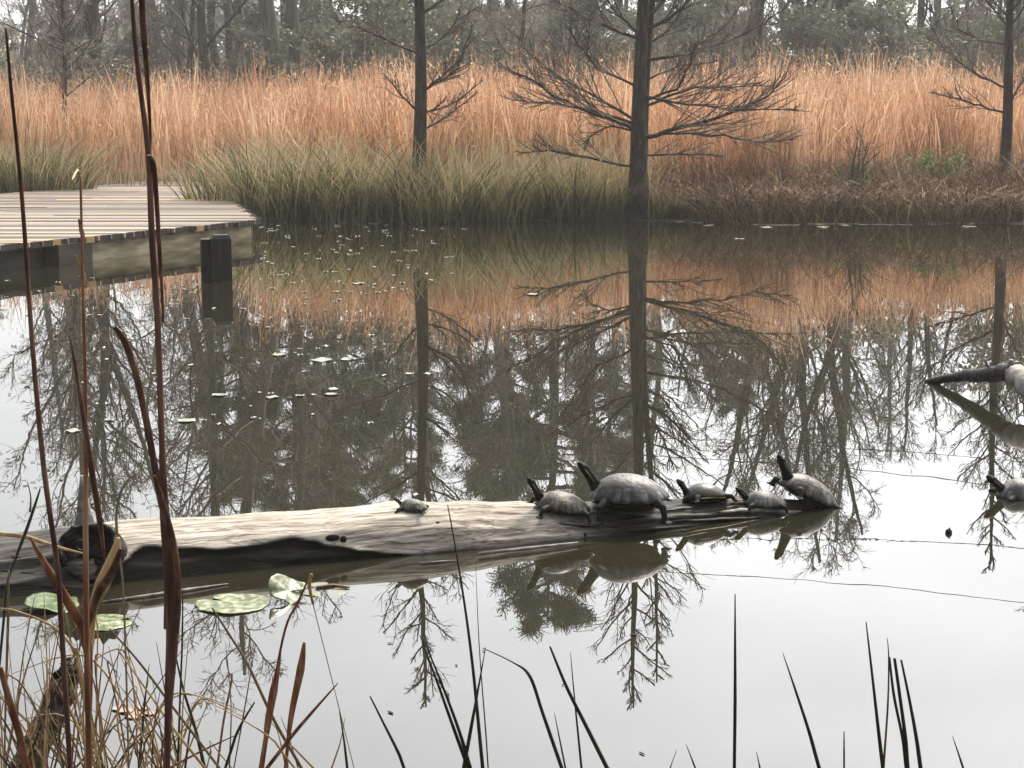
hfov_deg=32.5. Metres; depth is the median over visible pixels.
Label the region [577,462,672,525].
turtle
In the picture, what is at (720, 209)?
bramble mound
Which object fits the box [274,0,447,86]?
evergreen shrub
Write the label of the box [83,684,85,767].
grass blade
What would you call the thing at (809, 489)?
turtle
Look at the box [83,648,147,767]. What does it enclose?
grass blade
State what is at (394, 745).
rush
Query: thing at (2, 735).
grass blade
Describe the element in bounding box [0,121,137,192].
rush tussock
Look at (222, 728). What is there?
grass blade
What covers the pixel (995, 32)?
evergreen shrub
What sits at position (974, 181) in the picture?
bank brush
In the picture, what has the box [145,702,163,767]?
grass blade
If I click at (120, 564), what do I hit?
reed
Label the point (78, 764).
grass blade
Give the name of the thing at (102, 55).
evergreen shrub
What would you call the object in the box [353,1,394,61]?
bare tree
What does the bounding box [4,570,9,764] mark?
grass blade
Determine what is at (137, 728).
grass blade
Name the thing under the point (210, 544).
fallen log
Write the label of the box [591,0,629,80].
bare tree
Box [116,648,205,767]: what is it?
grass blade
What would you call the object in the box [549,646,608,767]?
rush
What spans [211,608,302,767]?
grass blade
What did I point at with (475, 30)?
evergreen shrub
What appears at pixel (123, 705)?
grass blade
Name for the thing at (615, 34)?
evergreen shrub
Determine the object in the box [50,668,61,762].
grass blade
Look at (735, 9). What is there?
pine tree
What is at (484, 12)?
tree
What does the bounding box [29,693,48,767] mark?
grass blade
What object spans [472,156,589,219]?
rush tussock
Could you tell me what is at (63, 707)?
grass blade
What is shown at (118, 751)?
grass blade
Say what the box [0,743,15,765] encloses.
grass blade
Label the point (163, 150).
orange marsh grass
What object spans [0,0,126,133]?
cypress tree
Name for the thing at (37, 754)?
grass blade
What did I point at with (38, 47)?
bare tree
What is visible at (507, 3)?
pine tree
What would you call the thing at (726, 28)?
evergreen shrub
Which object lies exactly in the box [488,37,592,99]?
rusty shrub
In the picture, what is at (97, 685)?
grass blade
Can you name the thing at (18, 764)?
grass blade
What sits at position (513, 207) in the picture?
rush tussock
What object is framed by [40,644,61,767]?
grass blade
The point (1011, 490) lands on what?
turtle
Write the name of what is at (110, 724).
grass blade
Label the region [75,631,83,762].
grass blade
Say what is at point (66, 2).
bare tree
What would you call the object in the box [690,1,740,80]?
bare tree
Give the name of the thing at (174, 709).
grass blade
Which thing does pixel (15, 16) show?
sky
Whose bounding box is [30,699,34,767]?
grass blade
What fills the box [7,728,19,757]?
grass blade
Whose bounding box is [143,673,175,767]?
grass blade
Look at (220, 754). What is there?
grass blade
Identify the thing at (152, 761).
grass blade
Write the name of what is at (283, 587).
lily pad
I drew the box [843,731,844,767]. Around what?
rush
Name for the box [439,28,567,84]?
evergreen shrub
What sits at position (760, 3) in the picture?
bare tree
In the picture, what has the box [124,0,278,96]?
bare tree
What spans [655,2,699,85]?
bare tree
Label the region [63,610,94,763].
grass blade
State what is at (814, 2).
bare tree
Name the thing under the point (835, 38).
bare tree
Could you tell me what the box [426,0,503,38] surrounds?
bare tree
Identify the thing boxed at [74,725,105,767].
grass blade
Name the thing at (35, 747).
grass blade
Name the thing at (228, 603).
lily pad
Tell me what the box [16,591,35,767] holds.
grass blade
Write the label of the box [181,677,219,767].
grass blade
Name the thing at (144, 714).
grass blade
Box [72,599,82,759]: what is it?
grass blade
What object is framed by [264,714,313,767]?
grass blade
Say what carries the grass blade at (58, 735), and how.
in the pond water
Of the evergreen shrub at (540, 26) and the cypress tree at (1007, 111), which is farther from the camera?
the evergreen shrub at (540, 26)
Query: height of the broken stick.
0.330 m
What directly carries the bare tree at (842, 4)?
on the ground at (1021, 222)
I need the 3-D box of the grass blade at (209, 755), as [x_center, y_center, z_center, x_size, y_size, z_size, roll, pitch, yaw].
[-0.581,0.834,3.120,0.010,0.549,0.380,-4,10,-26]
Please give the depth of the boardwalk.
19.89 m
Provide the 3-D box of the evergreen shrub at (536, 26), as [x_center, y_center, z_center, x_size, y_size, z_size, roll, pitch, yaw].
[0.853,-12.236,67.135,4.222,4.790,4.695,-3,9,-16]
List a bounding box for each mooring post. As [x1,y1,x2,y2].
[200,238,210,278]
[210,234,231,280]
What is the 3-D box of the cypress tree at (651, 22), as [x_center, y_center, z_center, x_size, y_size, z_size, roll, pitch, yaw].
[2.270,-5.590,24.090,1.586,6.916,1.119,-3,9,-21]
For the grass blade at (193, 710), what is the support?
in the pond water
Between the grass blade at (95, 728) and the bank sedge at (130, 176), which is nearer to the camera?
the grass blade at (95, 728)
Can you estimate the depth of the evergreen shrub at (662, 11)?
56.23 m
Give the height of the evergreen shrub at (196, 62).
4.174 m
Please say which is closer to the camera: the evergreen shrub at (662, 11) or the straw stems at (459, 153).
the straw stems at (459, 153)
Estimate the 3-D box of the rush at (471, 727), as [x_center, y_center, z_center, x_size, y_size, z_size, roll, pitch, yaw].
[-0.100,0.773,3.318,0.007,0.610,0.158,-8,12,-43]
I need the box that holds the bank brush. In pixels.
[593,130,1023,224]
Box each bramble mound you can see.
[594,174,768,213]
[603,172,870,222]
[694,178,889,218]
[719,179,932,217]
[827,173,1023,224]
[885,181,1023,215]
[953,184,1023,221]
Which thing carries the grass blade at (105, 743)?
in the pond water
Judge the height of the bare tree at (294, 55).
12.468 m
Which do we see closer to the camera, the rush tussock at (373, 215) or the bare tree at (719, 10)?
the rush tussock at (373, 215)
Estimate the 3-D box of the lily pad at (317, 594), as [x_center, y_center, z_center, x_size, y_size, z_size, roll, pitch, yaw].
[-0.600,0.651,5.554,0.172,0.008,0.175,0,9,0]
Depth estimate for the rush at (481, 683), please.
3.25 m
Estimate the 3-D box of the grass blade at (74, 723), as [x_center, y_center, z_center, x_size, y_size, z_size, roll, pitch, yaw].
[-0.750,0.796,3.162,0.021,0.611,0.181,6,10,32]
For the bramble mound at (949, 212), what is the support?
on the ground at (1021, 222)
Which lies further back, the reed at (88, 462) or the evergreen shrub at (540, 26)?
the evergreen shrub at (540, 26)
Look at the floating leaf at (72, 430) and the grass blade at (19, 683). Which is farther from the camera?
the floating leaf at (72, 430)
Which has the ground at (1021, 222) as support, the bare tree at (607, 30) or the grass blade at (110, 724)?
the bare tree at (607, 30)
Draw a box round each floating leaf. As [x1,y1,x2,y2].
[65,428,79,432]
[177,418,195,421]
[212,393,226,395]
[311,357,331,361]
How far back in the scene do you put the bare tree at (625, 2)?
79.94 m
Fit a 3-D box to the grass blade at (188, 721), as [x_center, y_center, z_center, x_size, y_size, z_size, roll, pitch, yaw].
[-0.639,0.826,3.353,0.296,0.494,0.020,4,10,24]
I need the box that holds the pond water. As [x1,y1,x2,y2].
[0,219,1023,767]
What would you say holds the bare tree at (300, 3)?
on the ground at (1021, 222)
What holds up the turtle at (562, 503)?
on the fallen log
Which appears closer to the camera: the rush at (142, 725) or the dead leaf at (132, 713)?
the rush at (142, 725)
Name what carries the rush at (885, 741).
on the pond water
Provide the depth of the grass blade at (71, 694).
3.21 m
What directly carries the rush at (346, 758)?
on the pond water
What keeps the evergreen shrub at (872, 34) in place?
on the ground at (1021, 222)
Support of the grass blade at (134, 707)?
in the pond water
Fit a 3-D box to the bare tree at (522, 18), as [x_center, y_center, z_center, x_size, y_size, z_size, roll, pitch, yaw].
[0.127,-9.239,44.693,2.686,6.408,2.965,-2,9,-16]
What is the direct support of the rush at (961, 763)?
on the pond water
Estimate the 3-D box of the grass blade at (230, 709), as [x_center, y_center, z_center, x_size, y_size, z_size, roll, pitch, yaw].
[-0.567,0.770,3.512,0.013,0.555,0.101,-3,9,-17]
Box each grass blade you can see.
[0,484,40,666]
[0,532,82,553]
[0,608,100,767]
[0,666,29,767]
[0,695,46,766]
[0,698,4,767]
[0,713,119,767]
[0,714,30,767]
[0,741,2,767]
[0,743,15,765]
[0,754,10,767]
[1,699,56,753]
[2,725,18,767]
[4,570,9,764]
[5,609,45,767]
[5,674,66,767]
[7,609,30,750]
[7,630,15,707]
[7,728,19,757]
[12,654,162,767]
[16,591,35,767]
[17,666,74,767]
[17,689,99,767]
[19,712,62,767]
[20,692,76,767]
[22,650,34,767]
[23,636,64,767]
[27,627,57,754]
[28,649,83,759]
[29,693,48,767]
[29,724,32,767]
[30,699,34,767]
[30,714,42,764]
[34,675,104,767]
[34,710,41,767]
[35,604,63,767]
[35,694,83,765]
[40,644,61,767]
[41,657,95,767]
[43,600,47,767]
[43,656,113,767]
[45,635,49,767]
[48,678,83,760]
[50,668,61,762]
[50,697,70,767]
[52,620,83,745]
[53,687,81,767]
[54,644,80,767]
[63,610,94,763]
[63,723,83,767]
[67,669,82,728]
[69,616,97,743]
[70,691,84,767]
[71,618,107,767]
[71,658,83,740]
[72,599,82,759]
[72,619,102,767]
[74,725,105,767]
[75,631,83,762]
[76,709,134,766]
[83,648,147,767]
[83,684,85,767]
[92,635,104,758]
[92,686,136,765]
[92,709,154,767]
[93,683,105,765]
[94,648,118,767]
[94,653,117,767]
[95,590,148,727]
[96,724,114,767]
[97,674,120,767]
[99,716,120,767]
[106,660,127,761]
[108,646,143,766]
[109,628,220,767]
[111,729,125,767]
[114,716,145,767]
[114,733,147,767]
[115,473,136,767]
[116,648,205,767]
[116,694,245,763]
[117,683,178,767]
[117,688,127,767]
[120,652,180,766]
[120,655,159,763]
[121,634,162,764]
[121,692,235,767]
[124,692,155,767]
[126,634,137,762]
[130,679,148,762]
[133,700,162,760]
[134,743,142,767]
[139,715,163,767]
[140,706,158,767]
[142,741,157,767]
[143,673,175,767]
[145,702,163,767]
[146,712,209,766]
[151,676,163,757]
[151,692,159,767]
[156,642,176,754]
[162,675,215,765]
[170,732,241,767]
[171,713,172,745]
[174,698,241,763]
[177,589,182,765]
[177,694,202,767]
[179,632,189,767]
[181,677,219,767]
[206,740,211,767]
[210,741,231,767]
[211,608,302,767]
[216,673,232,767]
[216,705,295,767]
[225,642,231,767]
[233,649,254,767]
[258,577,308,767]
[261,656,280,767]
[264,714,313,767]
[265,683,337,767]
[284,642,305,767]
[307,574,353,767]
[331,719,344,767]
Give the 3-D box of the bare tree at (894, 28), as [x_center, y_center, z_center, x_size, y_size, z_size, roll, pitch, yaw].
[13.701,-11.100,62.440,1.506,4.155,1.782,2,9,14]
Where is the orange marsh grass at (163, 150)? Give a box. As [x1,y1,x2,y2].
[0,44,1023,194]
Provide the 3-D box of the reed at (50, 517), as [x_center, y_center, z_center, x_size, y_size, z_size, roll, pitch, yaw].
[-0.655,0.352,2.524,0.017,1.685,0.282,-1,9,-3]
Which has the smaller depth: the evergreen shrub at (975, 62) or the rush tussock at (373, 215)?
the rush tussock at (373, 215)
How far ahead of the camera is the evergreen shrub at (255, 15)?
51.09 m
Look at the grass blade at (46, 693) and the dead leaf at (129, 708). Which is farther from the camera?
the dead leaf at (129, 708)
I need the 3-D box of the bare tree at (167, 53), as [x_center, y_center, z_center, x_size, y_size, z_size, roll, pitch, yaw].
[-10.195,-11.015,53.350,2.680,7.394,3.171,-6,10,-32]
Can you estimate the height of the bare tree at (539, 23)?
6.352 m
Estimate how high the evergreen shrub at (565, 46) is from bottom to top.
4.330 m
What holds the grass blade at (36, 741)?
in the pond water
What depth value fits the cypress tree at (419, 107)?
24.04 m
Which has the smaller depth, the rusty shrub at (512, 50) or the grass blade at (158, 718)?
the grass blade at (158, 718)
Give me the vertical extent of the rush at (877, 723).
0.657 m
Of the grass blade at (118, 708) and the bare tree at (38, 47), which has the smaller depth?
the grass blade at (118, 708)
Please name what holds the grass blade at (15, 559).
in the pond water
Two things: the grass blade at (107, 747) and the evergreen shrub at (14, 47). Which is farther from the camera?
the evergreen shrub at (14, 47)
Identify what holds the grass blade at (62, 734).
in the pond water
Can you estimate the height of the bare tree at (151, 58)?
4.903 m
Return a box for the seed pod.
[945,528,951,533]
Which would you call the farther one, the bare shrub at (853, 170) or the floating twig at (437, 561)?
the bare shrub at (853, 170)
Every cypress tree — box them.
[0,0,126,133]
[331,0,484,190]
[490,0,810,219]
[646,0,719,168]
[905,0,1023,184]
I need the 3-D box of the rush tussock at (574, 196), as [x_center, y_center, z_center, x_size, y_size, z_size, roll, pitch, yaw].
[0.822,-2.845,24.181,2.158,1.195,2.098,-4,10,-26]
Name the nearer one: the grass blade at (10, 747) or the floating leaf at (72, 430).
the grass blade at (10, 747)
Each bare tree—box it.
[0,0,47,85]
[7,0,78,97]
[21,0,172,87]
[21,1,75,87]
[22,0,117,94]
[23,0,36,95]
[41,0,122,96]
[51,0,121,91]
[56,0,72,96]
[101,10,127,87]
[105,11,150,79]
[115,0,169,63]
[122,0,171,97]
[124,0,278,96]
[126,0,243,85]
[133,0,214,89]
[134,0,292,97]
[146,0,237,90]
[170,0,186,89]
[195,0,234,61]
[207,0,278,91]
[258,0,281,97]
[277,0,340,73]
[285,0,300,88]
[299,0,305,35]
[303,0,341,75]
[308,0,318,54]
[332,0,391,47]
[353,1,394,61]
[398,3,466,42]
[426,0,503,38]
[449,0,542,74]
[471,0,565,80]
[481,0,497,67]
[528,0,629,77]
[536,3,612,53]
[538,0,608,57]
[563,0,664,61]
[577,0,630,60]
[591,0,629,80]
[614,0,683,85]
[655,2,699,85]
[656,0,674,27]
[675,0,766,39]
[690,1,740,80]
[704,0,794,85]
[722,0,777,72]
[736,6,779,74]
[741,0,829,53]
[750,0,841,56]
[750,0,847,51]
[783,0,848,67]
[791,0,828,52]
[824,0,872,67]
[834,0,881,80]
[864,2,932,29]
[865,0,994,66]
[887,18,912,81]
[897,0,917,49]
[917,0,953,81]
[946,0,1023,72]
[948,1,1023,59]
[952,0,1002,91]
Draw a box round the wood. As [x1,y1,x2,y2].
[0,0,1023,89]
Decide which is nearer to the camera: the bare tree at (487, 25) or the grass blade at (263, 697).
the grass blade at (263, 697)
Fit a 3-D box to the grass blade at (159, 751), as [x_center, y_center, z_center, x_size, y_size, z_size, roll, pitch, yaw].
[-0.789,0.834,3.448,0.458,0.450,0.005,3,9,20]
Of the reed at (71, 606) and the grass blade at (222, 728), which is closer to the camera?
the reed at (71, 606)
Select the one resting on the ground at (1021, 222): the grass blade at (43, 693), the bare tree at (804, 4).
the bare tree at (804, 4)
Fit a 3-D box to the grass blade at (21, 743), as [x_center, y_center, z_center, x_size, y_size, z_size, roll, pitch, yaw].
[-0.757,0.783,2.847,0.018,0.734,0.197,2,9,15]
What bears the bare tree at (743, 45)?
on the ground at (1021, 222)
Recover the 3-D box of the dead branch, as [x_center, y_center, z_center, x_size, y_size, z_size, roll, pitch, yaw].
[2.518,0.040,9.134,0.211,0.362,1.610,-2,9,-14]
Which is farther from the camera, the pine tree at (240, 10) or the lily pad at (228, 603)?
the pine tree at (240, 10)
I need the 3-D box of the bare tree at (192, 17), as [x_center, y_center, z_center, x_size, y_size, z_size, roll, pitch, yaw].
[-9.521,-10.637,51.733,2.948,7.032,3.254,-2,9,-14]
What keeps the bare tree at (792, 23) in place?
on the ground at (1021, 222)
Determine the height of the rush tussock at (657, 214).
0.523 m
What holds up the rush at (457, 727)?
on the pond water
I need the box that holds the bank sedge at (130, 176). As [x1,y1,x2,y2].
[50,141,1023,224]
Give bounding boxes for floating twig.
[102,583,227,602]
[316,583,349,587]
[420,560,456,563]
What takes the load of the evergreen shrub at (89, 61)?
on the ground at (1021, 222)
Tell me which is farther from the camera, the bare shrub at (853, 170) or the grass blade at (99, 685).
the bare shrub at (853, 170)
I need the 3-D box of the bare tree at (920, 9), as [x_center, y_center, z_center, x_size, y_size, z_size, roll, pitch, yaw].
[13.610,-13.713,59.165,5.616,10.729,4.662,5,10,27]
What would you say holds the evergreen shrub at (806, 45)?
on the ground at (1021, 222)
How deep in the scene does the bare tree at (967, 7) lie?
63.57 m
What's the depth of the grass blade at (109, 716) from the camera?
2.87 m
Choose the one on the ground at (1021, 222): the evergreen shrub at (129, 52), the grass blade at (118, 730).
the evergreen shrub at (129, 52)
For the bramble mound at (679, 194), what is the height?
0.548 m
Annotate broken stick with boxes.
[8,656,78,767]
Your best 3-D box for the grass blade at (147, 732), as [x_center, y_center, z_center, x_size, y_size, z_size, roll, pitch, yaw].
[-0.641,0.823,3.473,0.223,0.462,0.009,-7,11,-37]
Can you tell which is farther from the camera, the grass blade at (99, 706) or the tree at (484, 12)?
the tree at (484, 12)
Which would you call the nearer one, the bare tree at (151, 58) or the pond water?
the pond water
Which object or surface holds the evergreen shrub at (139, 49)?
on the ground at (1021, 222)
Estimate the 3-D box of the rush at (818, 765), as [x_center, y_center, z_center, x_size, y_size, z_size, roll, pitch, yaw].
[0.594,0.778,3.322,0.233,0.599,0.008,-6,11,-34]
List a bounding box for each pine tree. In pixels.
[234,0,243,90]
[280,0,287,47]
[505,0,514,58]
[549,1,564,68]
[615,0,624,64]
[715,0,750,38]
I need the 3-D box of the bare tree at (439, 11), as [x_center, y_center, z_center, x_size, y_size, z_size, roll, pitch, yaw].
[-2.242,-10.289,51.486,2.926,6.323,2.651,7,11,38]
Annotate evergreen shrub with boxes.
[0,18,58,94]
[0,47,20,78]
[0,53,44,90]
[7,71,41,88]
[37,17,132,114]
[45,54,131,85]
[101,28,186,97]
[101,29,170,101]
[142,29,220,90]
[169,36,255,91]
[193,53,256,92]
[211,12,373,94]
[225,0,322,106]
[267,0,485,90]
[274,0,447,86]
[366,9,459,82]
[388,0,556,89]
[401,15,474,91]
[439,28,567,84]
[463,0,582,76]
[477,2,588,87]
[540,0,722,89]
[546,26,612,82]
[566,0,711,86]
[599,19,675,73]
[634,0,754,98]
[679,12,771,68]
[710,12,861,87]
[741,44,794,68]
[765,0,895,77]
[765,0,921,89]
[831,0,962,85]
[833,28,902,57]
[866,22,989,90]
[928,58,977,87]
[959,30,992,92]
[963,0,1023,90]
[966,24,1023,72]
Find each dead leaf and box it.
[119,707,133,712]
[124,711,141,718]
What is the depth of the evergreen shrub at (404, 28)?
49.14 m
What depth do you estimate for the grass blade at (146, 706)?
3.57 m
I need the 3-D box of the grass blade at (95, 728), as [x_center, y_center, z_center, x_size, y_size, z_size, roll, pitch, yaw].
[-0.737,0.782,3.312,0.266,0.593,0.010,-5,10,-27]
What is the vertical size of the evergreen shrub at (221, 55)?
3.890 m
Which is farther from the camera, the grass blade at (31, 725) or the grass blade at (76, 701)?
the grass blade at (31, 725)
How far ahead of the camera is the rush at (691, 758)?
3.27 m
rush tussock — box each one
[0,118,108,193]
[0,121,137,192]
[140,132,315,212]
[182,110,384,221]
[236,133,414,221]
[301,132,476,221]
[358,142,520,223]
[407,144,572,222]
[472,135,630,220]
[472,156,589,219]
[558,168,658,219]
[631,184,697,218]
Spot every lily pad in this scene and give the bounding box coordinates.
[24,592,78,612]
[74,614,131,630]
[194,593,270,613]
[268,574,306,603]
[303,582,349,596]
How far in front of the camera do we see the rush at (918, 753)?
3.26 m
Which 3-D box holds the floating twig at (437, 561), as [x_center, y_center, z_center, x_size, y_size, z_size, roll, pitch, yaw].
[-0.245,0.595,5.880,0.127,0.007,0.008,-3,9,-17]
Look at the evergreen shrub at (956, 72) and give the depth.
69.07 m
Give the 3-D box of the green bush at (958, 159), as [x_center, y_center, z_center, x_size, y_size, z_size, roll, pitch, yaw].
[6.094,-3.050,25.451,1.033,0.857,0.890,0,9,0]
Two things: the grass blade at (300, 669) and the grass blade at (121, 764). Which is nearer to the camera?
the grass blade at (300, 669)
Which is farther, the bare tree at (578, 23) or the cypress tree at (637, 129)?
the bare tree at (578, 23)
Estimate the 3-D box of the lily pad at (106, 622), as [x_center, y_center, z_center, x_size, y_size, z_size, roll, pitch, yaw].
[-1.206,0.705,5.189,0.167,0.008,0.174,-3,10,-23]
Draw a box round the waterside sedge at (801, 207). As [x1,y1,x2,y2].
[215,189,1023,225]
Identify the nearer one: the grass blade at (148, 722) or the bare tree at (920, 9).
the grass blade at (148, 722)
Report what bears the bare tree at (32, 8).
on the ground at (1021, 222)
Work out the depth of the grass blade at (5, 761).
2.88 m
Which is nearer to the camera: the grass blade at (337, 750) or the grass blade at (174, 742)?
the grass blade at (174, 742)
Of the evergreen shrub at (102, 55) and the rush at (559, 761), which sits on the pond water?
the rush at (559, 761)
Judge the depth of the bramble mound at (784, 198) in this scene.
23.63 m
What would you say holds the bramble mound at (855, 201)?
on the ground at (1021, 222)
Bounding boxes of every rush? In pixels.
[138,667,148,767]
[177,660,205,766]
[184,717,191,767]
[224,702,254,767]
[339,712,348,767]
[369,696,405,767]
[420,635,467,767]
[423,638,471,767]
[447,505,484,767]
[462,647,485,767]
[475,556,488,767]
[483,648,563,767]
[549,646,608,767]
[554,713,565,767]
[570,652,582,767]
[686,745,695,767]
[733,594,736,767]
[782,652,820,767]
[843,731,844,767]
[866,622,883,767]
[883,638,889,767]
[888,656,906,767]
[893,658,909,767]
[900,659,922,767]
[952,736,963,767]
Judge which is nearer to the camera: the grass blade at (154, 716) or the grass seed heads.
the grass blade at (154, 716)
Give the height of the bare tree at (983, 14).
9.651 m
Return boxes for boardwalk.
[0,182,261,269]
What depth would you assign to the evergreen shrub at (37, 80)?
77.76 m
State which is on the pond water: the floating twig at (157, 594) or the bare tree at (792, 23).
the floating twig at (157, 594)
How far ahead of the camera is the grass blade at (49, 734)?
2.90 m
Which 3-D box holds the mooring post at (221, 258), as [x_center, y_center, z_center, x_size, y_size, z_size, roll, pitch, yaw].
[-2.598,-0.837,15.721,0.173,1.000,0.173,-3,9,-16]
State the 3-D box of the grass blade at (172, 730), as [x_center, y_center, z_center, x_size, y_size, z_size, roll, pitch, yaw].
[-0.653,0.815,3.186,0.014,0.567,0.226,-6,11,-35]
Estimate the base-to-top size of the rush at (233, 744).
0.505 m
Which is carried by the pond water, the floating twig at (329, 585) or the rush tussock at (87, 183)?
the floating twig at (329, 585)
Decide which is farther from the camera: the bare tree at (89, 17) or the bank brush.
the bare tree at (89, 17)
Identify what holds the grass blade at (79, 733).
in the pond water
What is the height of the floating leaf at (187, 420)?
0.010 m
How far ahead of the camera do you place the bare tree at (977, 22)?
52.21 m
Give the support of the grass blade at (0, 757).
in the pond water
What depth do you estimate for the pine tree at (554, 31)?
61.59 m
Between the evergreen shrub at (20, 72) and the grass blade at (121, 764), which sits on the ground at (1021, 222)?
the evergreen shrub at (20, 72)
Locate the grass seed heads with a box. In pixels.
[0,32,1023,173]
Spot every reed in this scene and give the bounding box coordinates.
[4,27,72,767]
[29,537,121,767]
[69,169,105,767]
[90,537,120,652]
[113,0,180,767]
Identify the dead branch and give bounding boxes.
[923,358,1023,398]
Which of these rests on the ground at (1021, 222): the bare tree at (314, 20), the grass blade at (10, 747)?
the bare tree at (314, 20)
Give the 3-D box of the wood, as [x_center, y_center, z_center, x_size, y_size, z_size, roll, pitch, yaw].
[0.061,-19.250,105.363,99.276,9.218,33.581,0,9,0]
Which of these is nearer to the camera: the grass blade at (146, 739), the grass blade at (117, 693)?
the grass blade at (146, 739)
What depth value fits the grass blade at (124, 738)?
3.44 m
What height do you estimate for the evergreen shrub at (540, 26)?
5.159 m
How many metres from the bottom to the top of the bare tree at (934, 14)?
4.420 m
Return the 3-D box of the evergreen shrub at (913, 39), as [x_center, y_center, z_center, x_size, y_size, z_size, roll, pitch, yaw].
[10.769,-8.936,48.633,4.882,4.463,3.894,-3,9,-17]
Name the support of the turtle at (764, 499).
on the fallen log
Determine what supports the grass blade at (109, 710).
in the pond water
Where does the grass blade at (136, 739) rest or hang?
in the pond water
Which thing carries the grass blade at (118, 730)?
in the pond water
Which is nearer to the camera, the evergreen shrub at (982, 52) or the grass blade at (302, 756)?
the grass blade at (302, 756)
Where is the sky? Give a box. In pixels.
[0,0,1015,67]
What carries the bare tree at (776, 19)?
on the ground at (1021, 222)
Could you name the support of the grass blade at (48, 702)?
in the pond water
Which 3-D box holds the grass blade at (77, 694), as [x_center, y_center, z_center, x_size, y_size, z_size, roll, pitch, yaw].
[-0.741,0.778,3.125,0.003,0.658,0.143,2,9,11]
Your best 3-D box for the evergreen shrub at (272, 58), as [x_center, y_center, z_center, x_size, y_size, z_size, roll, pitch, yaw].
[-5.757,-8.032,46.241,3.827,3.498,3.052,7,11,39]
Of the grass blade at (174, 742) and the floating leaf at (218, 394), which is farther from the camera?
the floating leaf at (218, 394)
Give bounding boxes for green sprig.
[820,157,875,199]
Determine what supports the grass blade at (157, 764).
in the pond water
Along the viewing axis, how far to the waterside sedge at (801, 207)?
23.50 m
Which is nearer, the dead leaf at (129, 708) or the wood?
the dead leaf at (129, 708)
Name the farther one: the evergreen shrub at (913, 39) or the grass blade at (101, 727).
the evergreen shrub at (913, 39)
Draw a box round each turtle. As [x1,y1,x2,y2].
[394,498,428,514]
[526,477,594,524]
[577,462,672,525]
[676,479,738,503]
[735,487,790,513]
[766,455,842,508]
[986,475,1023,502]
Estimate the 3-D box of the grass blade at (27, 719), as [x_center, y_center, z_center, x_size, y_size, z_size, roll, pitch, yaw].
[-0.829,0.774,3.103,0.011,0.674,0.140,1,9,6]
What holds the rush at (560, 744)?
on the pond water
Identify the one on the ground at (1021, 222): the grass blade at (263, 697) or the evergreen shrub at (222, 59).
the evergreen shrub at (222, 59)
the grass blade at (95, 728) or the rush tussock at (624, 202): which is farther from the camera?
the rush tussock at (624, 202)
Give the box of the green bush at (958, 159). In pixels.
[901,144,967,194]
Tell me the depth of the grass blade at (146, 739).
2.94 m
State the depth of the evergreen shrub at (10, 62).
70.37 m
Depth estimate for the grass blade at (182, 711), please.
3.26 m
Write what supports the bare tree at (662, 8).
on the ground at (1021, 222)
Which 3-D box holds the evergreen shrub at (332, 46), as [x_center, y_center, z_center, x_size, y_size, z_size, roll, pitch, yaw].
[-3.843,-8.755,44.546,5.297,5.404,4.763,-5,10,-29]
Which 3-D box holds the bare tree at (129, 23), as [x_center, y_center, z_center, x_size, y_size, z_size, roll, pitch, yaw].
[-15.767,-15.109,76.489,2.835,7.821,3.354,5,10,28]
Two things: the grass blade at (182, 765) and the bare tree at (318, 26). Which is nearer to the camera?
the grass blade at (182, 765)
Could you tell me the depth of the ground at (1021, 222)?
23.68 m
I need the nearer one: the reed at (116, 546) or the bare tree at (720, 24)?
the reed at (116, 546)
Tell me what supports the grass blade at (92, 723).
in the pond water
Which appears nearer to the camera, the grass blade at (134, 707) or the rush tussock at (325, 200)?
the grass blade at (134, 707)
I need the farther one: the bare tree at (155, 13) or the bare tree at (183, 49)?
the bare tree at (155, 13)
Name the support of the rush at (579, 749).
on the pond water
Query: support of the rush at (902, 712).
on the pond water
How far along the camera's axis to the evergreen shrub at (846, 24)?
59.98 m
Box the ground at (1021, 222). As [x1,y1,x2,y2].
[97,158,1023,224]
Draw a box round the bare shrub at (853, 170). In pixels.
[815,114,892,206]
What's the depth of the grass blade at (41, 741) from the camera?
3.22 m
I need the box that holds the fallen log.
[0,475,815,596]
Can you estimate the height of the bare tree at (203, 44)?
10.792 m
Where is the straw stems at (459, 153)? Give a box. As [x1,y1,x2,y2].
[200,122,681,221]
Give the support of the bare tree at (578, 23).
on the ground at (1021, 222)
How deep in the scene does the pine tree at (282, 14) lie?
56.85 m
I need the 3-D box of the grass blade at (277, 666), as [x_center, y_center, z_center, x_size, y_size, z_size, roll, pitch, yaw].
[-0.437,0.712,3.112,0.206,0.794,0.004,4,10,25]
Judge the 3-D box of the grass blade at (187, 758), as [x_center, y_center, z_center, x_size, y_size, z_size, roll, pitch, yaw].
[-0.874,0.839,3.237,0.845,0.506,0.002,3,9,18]
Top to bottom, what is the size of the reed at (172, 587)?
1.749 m
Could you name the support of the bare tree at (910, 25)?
on the ground at (1021, 222)

